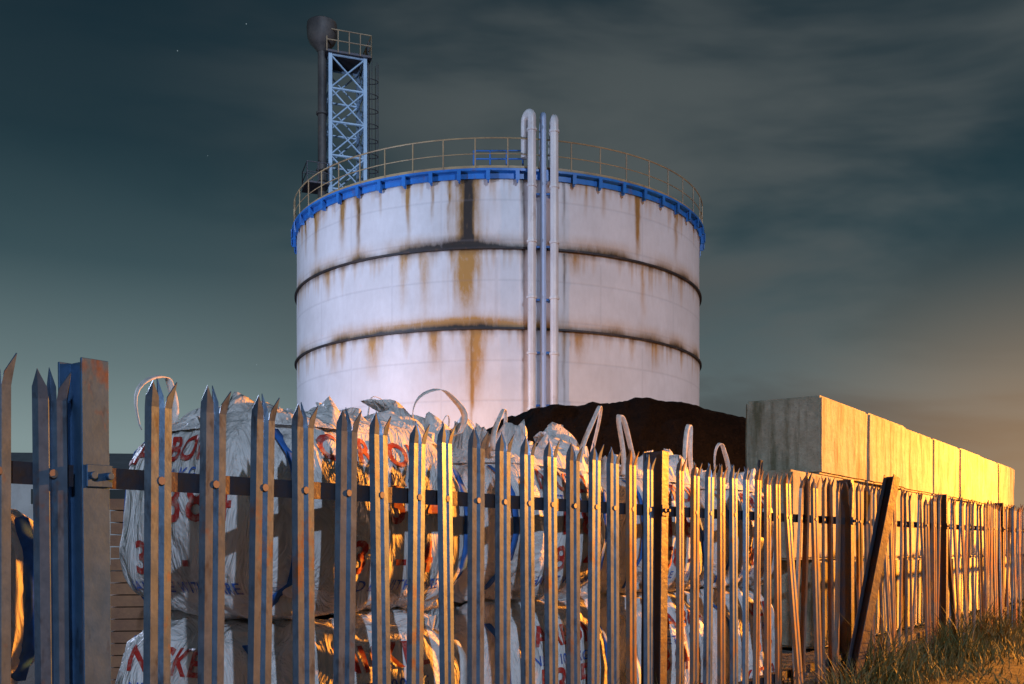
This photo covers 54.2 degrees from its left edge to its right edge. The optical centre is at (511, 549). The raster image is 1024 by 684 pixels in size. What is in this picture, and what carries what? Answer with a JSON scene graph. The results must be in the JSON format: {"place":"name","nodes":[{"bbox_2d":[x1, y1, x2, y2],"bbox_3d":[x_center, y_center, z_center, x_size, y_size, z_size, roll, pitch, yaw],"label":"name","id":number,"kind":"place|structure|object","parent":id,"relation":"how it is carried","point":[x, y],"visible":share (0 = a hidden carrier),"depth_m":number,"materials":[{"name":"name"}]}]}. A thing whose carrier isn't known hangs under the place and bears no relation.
{"place":"outdoors","nodes":[
{"label":"outdoors","id":0,"kind":"place"},
{"bbox_2d":[11,452,132,558],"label":"warehouse","id":1,"kind":"structure","parent":0,"point":[22,498],"depth_m":67.80,"materials":[{"name":"grey metal"}]},
{"bbox_2d":[31,489,125,503],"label":"windows","id":2,"kind":"structure","parent":1,"relation":"in","point":[114,494],"depth_m":67.81,"materials":[{"name":"glass"}]},
{"bbox_2d":[301,16,378,197],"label":"flare stack tower","id":3,"kind":"structure","parent":0,"point":[323,34],"depth_m":55.98,"materials":[{"name":"metal"}]},
{"bbox_2d":[316,402,449,426],"bbox_3d":[-0.875,-0.251,5.363,0.930,0.982,1.024,0,0,36],"label":"bulk bag","id":4,"kind":"object","parent":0,"point":[318,404],"depth_m":5.48,"materials":[{"name":"white fabric"}]},
{"bbox_2d":[0,0,1023,511],"label":"sky","id":5,"kind":"structure","parent":0,"point":[856,167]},
{"bbox_2d":[17,570,1023,683],"bbox_3d":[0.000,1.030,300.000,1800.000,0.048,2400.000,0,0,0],"label":"ground","id":6,"kind":"structure","parent":0,"point":[786,654],"depth_m":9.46,"materials":[{"name":"green plant"}]},
{"bbox_2d":[110,499,143,683],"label":"brick stack","id":7,"kind":"object","parent":6,"relation":"on","point":[127,612],"visible":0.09,"depth_m":5.96,"materials":[{"name":"brown brick"}]},
{"bbox_2d":[115,607,466,683],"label":"bulk bag","id":8,"kind":"object","parent":6,"relation":"on","point":[184,647],"visible":0.36,"depth_m":3.26,"materials":[{"name":"white fabric"}]},
{"bbox_2d":[119,375,467,620],"bbox_3d":[-0.769,-0.187,3.614,0.931,0.864,1.127,0,0,33],"label":"bulk bag","id":9,"kind":"object","parent":8,"relation":"on","point":[185,522],"visible":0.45,"depth_m":3.22,"materials":[{"name":"white fabric"}]},
{"bbox_2d":[291,108,704,429],"bbox_3d":[-0.600,-7.434,44.996,18.760,16.868,18.768,0,0,0],"label":"storage tank","id":10,"kind":"object","parent":6,"relation":"on","point":[484,295],"visible":0.58,"depth_m":36.80,"materials":[{"name":"metal"}]},
{"bbox_2d":[424,591,606,683],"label":"bulk bag","id":11,"kind":"object","parent":6,"relation":"on","point":[460,622],"visible":0.17,"depth_m":4.10,"materials":[{"name":"white fabric"}]},
{"bbox_2d":[367,396,606,602],"bbox_3d":[-0.119,-0.210,4.512,0.927,0.917,1.053,0,0,34],"label":"bulk bag","id":12,"kind":"object","parent":11,"relation":"on","point":[553,433],"visible":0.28,"depth_m":4.12,"materials":[{"name":"white fabric"}]},
{"bbox_2d":[600,591,712,683],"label":"bulk bag","id":13,"kind":"object","parent":6,"relation":"on","point":[671,640],"visible":0.2,"depth_m":5.05,"materials":[{"name":"white fabric"}]},
{"bbox_2d":[528,414,703,593],"bbox_3d":[0.497,-0.232,5.386,0.922,0.938,1.043,0,0,34],"label":"bulk bag","id":14,"kind":"object","parent":13,"relation":"on","point":[687,443],"visible":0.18,"depth_m":5.03,"materials":[{"name":"white fabric"}]},
{"bbox_2d":[684,585,774,683],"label":"bulk bag","id":15,"kind":"object","parent":6,"relation":"on","point":[727,639],"visible":0.15,"depth_m":5.78,"materials":[{"name":"white fabric"}]},
{"bbox_2d":[614,443,773,587],"bbox_3d":[1.124,-0.217,6.239,0.924,0.913,1.049,0,0,32],"label":"bulk bag","id":16,"kind":"object","parent":15,"relation":"on","point":[740,522],"visible":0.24,"depth_m":5.82,"materials":[{"name":"white fabric"}]},
{"bbox_2d":[486,397,1018,603],"bbox_3d":[2.250,-1.145,24.300,16.500,4.591,11.400,0,0,0],"label":"coal heap","id":17,"kind":"object","parent":6,"relation":"on","point":[654,425],"visible":0.09,"depth_m":21.91,"materials":[{"name":"black stone"}]},
{"bbox_2d":[761,559,863,648],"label":"block","id":18,"kind":"structure","parent":6,"relation":"on","point":[787,640],"depth_m":10.20,"materials":[{"name":"concrete"}]},
{"bbox_2d":[716,469,842,559],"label":"block","id":19,"kind":"structure","parent":18,"relation":"on","point":[795,480],"depth_m":9.50,"materials":[{"name":"concrete"}]},
{"bbox_2d":[854,482,880,558],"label":"block","id":20,"kind":"structure","parent":18,"relation":"on","point":[856,484],"depth_m":11.33,"materials":[{"name":"concrete"}]},
{"bbox_2d":[745,395,866,481],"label":"block","id":21,"kind":"structure","parent":20,"relation":"on","point":[820,435],"depth_m":10.29,"materials":[{"name":"concrete"}]},
{"bbox_2d":[863,558,902,634],"bbox_3d":[4.138,0.550,12.195,0.813,0.898,1.584,0,0,36],"label":"block","id":22,"kind":"object","parent":6,"relation":"on","point":[877,614],"depth_m":11.98,"materials":[{"name":"concrete"}]},
{"bbox_2d":[902,557,931,628],"bbox_3d":[5.092,0.551,13.480,0.815,0.899,1.584,0,0,36],"label":"block","id":23,"kind":"object","parent":6,"relation":"on","point":[919,603],"depth_m":13.07,"materials":[{"name":"concrete"}]},
{"bbox_2d":[888,490,916,557],"bbox_3d":[4.594,-0.330,12.853,0.814,0.857,1.584,0,0,36],"label":"block","id":24,"kind":"object","parent":23,"relation":"on","point":[914,508],"depth_m":12.84,"materials":[{"name":"concrete"}]},
{"bbox_2d":[857,413,905,488],"bbox_3d":[4.173,-1.160,12.170,0.815,0.799,1.584,0,0,36],"label":"block","id":25,"kind":"object","parent":24,"relation":"on","point":[885,453],"depth_m":11.80,"materials":[{"name":"concrete"}]},
{"bbox_2d":[896,557,955,617],"bbox_3d":[6.006,0.551,14.793,0.811,0.899,1.584,0,0,36],"label":"block","id":26,"kind":"object","parent":6,"relation":"on","point":[953,570],"depth_m":14.92,"materials":[{"name":"concrete"}]},
{"bbox_2d":[916,493,932,556],"bbox_3d":[5.529,-0.330,14.151,0.814,0.860,1.584,0,0,36],"label":"block","id":27,"kind":"object","parent":26,"relation":"on","point":[923,500],"depth_m":13.45,"materials":[{"name":"concrete"}]},
{"bbox_2d":[898,429,932,494],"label":"block","id":28,"kind":"structure","parent":27,"relation":"on","point":[919,460],"depth_m":13.27,"materials":[{"name":"concrete"}]},
{"bbox_2d":[930,438,958,499],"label":"block","id":29,"kind":"structure","parent":27,"relation":"on","point":[945,468],"depth_m":14.49,"materials":[{"name":"concrete"}]},
{"bbox_2d":[948,499,965,555],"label":"block","id":30,"kind":"structure","parent":26,"relation":"on","point":[957,512],"depth_m":15.23,"materials":[{"name":"concrete"}]},
{"bbox_2d":[952,556,978,612],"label":"block","id":31,"kind":"structure","parent":6,"relation":"on","point":[970,589],"depth_m":15.93,"materials":[{"name":"concrete"}]},
{"bbox_2d":[977,556,988,609],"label":"block","id":32,"kind":"structure","parent":6,"relation":"on","point":[983,579],"depth_m":16.82,"materials":[{"name":"concrete"}]},
{"bbox_2d":[970,503,983,555],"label":"block","id":33,"kind":"structure","parent":32,"relation":"on","point":[975,506],"depth_m":16.05,"materials":[{"name":"concrete"}]},
{"bbox_2d":[955,448,981,502],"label":"block","id":34,"kind":"structure","parent":33,"relation":"on","point":[970,479],"depth_m":15.73,"materials":[{"name":"concrete"}]},
{"bbox_2d":[1004,555,1013,604],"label":"block","id":35,"kind":"structure","parent":6,"relation":"on","point":[1009,580],"depth_m":18.66,"materials":[{"name":"concrete"}]},
{"bbox_2d":[1005,511,1017,554],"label":"block","id":36,"kind":"structure","parent":35,"relation":"on","point":[1015,536],"depth_m":19.14,"materials":[{"name":"concrete"}]},
{"bbox_2d":[997,463,1014,508],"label":"block","id":37,"kind":"structure","parent":36,"relation":"on","point":[1006,476],"depth_m":18.41,"materials":[{"name":"concrete"}]},
{"bbox_2d":[1010,555,1023,598],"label":"block","id":38,"kind":"structure","parent":6,"relation":"on","point":[1022,580],"depth_m":20.05,"materials":[{"name":"concrete"}]},
{"bbox_3d":[10.671,0.550,21.292,0.814,0.899,1.584,0,0,36],"label":"block","id":39,"kind":"object","parent":6,"relation":"on","visible":0},
{"bbox_2d":[1023,512,1023,554],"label":"block","id":40,"kind":"structure","parent":39,"relation":"on","point":[1023,533],"depth_m":19.92,"materials":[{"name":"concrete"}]},
{"bbox_2d":[909,630,1023,683],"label":"verge ground","id":41,"kind":"structure","parent":0,"point":[1014,667],"depth_m":7.71,"materials":[{"name":"soil"}]},
{"bbox_2d":[0,353,1023,683],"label":"palisade fence","id":42,"kind":"object","parent":41,"relation":"on","point":[70,475],"visible":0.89,"depth_m":3.25,"materials":[{"name":"metal"}]},
{"bbox_2d":[847,474,899,683],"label":"leaning steel post","id":43,"kind":"object","parent":41,"relation":"on","point":[874,563],"visible":1,"depth_m":6.66,"materials":[{"name":"brown metal"}]},
{"bbox_3d":[8.333,-0.330,18.047,0.813,0.858,1.584,0,0,36],"label":"block","id":44,"kind":"object","parent":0,"visible":0},
{"bbox_2d":[978,457,997,504],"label":"block","id":45,"kind":"structure","parent":44,"relation":"on","point":[989,488],"depth_m":17.20,"materials":[{"name":"concrete"}]},
{"bbox_3d":[-1.730,0.654,2.470,0.930,0.700,0.966,0,0,36],"label":"bulk bag","id":46,"kind":"object","parent":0,"visible":0},
{"bbox_2d":[11,509,34,683],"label":"bulk bag","id":47,"kind":"object","parent":46,"relation":"on","point":[22,612],"visible":0.44,"depth_m":2.51,"materials":[{"name":"blue fabric"}]}
]}

